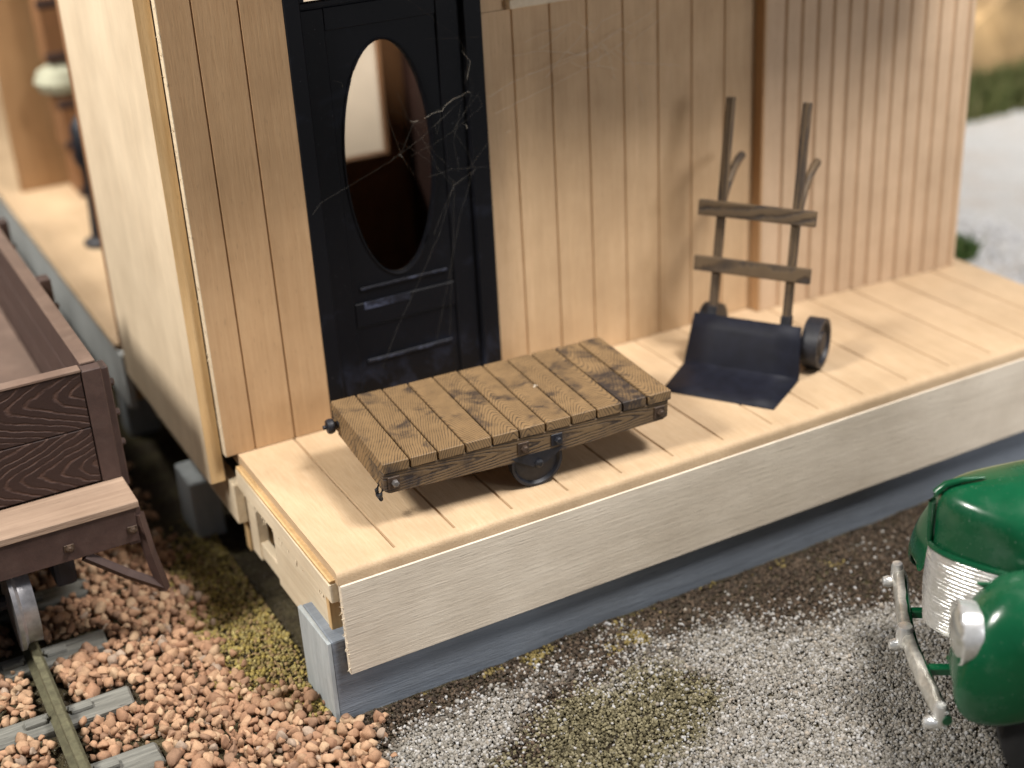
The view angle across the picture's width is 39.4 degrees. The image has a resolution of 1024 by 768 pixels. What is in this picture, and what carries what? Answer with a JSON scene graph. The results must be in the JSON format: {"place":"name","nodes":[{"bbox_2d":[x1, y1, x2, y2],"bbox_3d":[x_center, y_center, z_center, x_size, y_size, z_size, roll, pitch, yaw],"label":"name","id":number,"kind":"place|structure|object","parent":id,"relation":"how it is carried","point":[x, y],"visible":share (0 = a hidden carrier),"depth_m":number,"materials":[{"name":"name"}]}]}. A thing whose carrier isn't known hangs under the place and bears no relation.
{"place":"outdoors","nodes":[
{"label":"outdoors","id":0,"kind":"place"},
{"bbox_2d":[0,0,70,191],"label":"shed wall","id":1,"kind":"structure","parent":0,"point":[38,153],"depth_m":12.48,"materials":[{"name":"brown wood"}]},
{"bbox_2d":[69,116,100,248],"bbox_3d":[-3.287,-1.593,11.171,0.280,1.040,0.280,-16,28,-24],"label":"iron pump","id":2,"kind":"object","parent":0,"point":[92,241],"visible":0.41,"depth_m":11.13,"materials":[{"name":"black metal"}]},
{"bbox_2d":[0,272,1008,767],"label":"ground","id":3,"kind":"structure","parent":0,"point":[156,456],"depth_m":8.05,"materials":[{"name":"gravel"}]},
{"bbox_2d":[0,579,88,624],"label":"railway tie","id":4,"kind":"object","parent":3,"relation":"on","point":[50,596],"visible":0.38,"depth_m":8.27,"materials":[{"name":"grey wood"}]},
{"bbox_2d":[0,586,91,767],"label":"rail","id":5,"kind":"object","parent":3,"relation":"on","point":[62,725],"depth_m":7.22,"materials":[{"name":"green metal"}]},
{"bbox_2d":[0,218,169,650],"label":"gondola car","id":6,"kind":"object","parent":5,"relation":"on","point":[67,497],"visible":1,"depth_m":7.47,"materials":[{"name":"wood"}]},
{"bbox_2d":[0,629,109,682],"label":"railway tie","id":7,"kind":"object","parent":3,"relation":"on","point":[64,650],"visible":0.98,"depth_m":7.73,"materials":[{"name":"grey wood"}]},
{"bbox_2d":[0,686,134,750],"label":"railway tie","id":8,"kind":"object","parent":3,"relation":"on","point":[89,709],"visible":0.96,"depth_m":7.25,"materials":[{"name":"grey wood"}]},
{"bbox_2d":[0,96,160,436],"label":"freight dock","id":9,"kind":"object","parent":3,"relation":"on","point":[50,230],"visible":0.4,"depth_m":11.21,"materials":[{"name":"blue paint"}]},
{"bbox_2d":[64,147,85,196],"bbox_3d":[-3.675,-1.938,12.646,0.444,0.420,0.420,-16,28,-24],"label":"freight crate","id":10,"kind":"object","parent":9,"relation":"on","point":[76,176],"visible":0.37,"depth_m":12.49,"materials":[{"name":"brown wood"}]},
{"bbox_2d":[49,93,75,150],"bbox_3d":[-3.715,-2.330,12.445,0.484,0.460,0.420,-16,28,-24],"label":"freight crate","id":11,"kind":"object","parent":10,"relation":"on","point":[63,110],"visible":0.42,"depth_m":12.22,"materials":[{"name":"brown wood"}]},
{"bbox_2d":[34,61,71,93],"bbox_3d":[-3.843,-2.623,12.225,0.480,0.260,0.473,-16,28,-24],"label":"grain sack","id":12,"kind":"object","parent":11,"relation":"on","point":[52,78],"visible":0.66,"depth_m":12.05,"materials":[{"name":"beige fabric"}]},
{"bbox_2d":[29,0,65,63],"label":"freight crate","id":13,"kind":"object","parent":12,"relation":"on","point":[47,31],"visible":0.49,"depth_m":11.99,"materials":[{"name":"brown wood"}]},
{"bbox_2d":[303,0,384,157],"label":"cream screen","id":14,"kind":"object","parent":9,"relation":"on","point":[363,129],"depth_m":12.83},
{"bbox_2d":[90,742,166,767],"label":"railway tie","id":15,"kind":"object","parent":3,"relation":"on","point":[147,755],"visible":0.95,"depth_m":6.94,"materials":[{"name":"grey wood"}]},
{"bbox_2d":[0,462,397,767],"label":"ballast gravel","id":16,"kind":"structure","parent":3,"relation":"on","point":[79,673],"depth_m":7.42,"materials":[{"name":"brown gravel"}]},
{"bbox_2d":[157,519,329,724],"bbox_3d":[-1.698,1.310,8.198,0.582,0.062,2.456,-16,28,-24],"label":"moss","id":17,"kind":"object","parent":3,"relation":"on","point":[242,630],"visible":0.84,"depth_m":8.12,"materials":[{"name":"green plant"}]},
{"bbox_2d":[55,0,976,537],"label":"depot building","id":18,"kind":"structure","parent":3,"relation":"on","point":[279,266],"depth_m":8.37,"materials":[{"name":"brown wood"}]},
{"bbox_2d":[300,0,482,397],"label":"door","id":19,"kind":"structure","parent":18,"relation":"in","point":[419,320],"depth_m":8.06,"materials":[{"name":"black paint"}]},
{"bbox_2d":[491,8,678,111],"bbox_3d":[0.436,-1.819,8.203,1.311,0.567,0.040,-17,29,-27],"label":"cobweb","id":20,"kind":"object","parent":18,"relation":"attached to","point":[588,51],"visible":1,"depth_m":8.16,"materials":[{"name":"beige fabric"}]},
{"bbox_2d":[215,258,1023,721],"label":"wooden platform","id":21,"kind":"structure","parent":3,"relation":"on","point":[909,394],"depth_m":7.90,"materials":[{"name":"brown wood"}]},
{"bbox_2d":[322,337,670,500],"bbox_3d":[-0.094,0.239,7.764,1.728,0.375,0.862,-14,28,-21],"label":"baggage cart","id":22,"kind":"object","parent":21,"relation":"on","point":[527,419],"visible":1,"depth_m":7.56,"materials":[{"name":"brown wood"}]},
{"bbox_2d":[665,96,830,409],"bbox_3d":[1.429,-0.816,8.403,0.799,1.585,1.060,10,29,26],"label":"hand truck","id":23,"kind":"object","parent":21,"relation":"on","point":[746,362],"visible":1,"depth_m":8.53,"materials":[{"name":"brown wood"}]},
{"bbox_2d":[336,501,1008,767],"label":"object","id":24,"kind":"object","parent":3,"relation":"on","point":[732,586],"visible":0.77,"depth_m":7.39,"materials":[{"name":"grey gravel"}]},
{"bbox_2d":[368,530,1009,767],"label":"white grit","id":25,"kind":"object","parent":3,"relation":"on","point":[860,730],"visible":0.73,"depth_m":7.25,"materials":[{"name":"grey gravel"}]},
{"bbox_2d":[882,459,1023,767],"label":"toy pickup","id":26,"kind":"object","parent":3,"relation":"on","point":[966,548],"visible":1,"depth_m":6.41,"materials":[{"name":"green metal"}]},
{"bbox_2d":[957,110,1023,284],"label":"gravel path","id":27,"kind":"structure","parent":0,"point":[992,181],"depth_m":14.36,"materials":[{"name":"grey gravel"}]},
{"bbox_2d":[954,230,987,261],"bbox_3d":[3.928,-1.218,12.505,0.307,0.220,0.325,-16,28,-24],"label":"grass tuft","id":28,"kind":"object","parent":27,"relation":"on","point":[966,250],"visible":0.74,"depth_m":12.43,"materials":[{"name":"green plant"}]},
{"bbox_2d":[966,56,1023,122],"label":"grass bank","id":29,"kind":"structure","parent":0,"point":[997,92],"depth_m":16.56,"materials":[{"name":"green plant"}]},
{"label":"far ground","id":30,"kind":"structure","parent":0,"visible":0},
{"bbox_2d":[970,0,1023,76],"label":"boulder","id":31,"kind":"object","parent":30,"relation":"on","point":[999,30],"visible":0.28,"depth_m":17.78,"materials":[{"name":"brown stone"}]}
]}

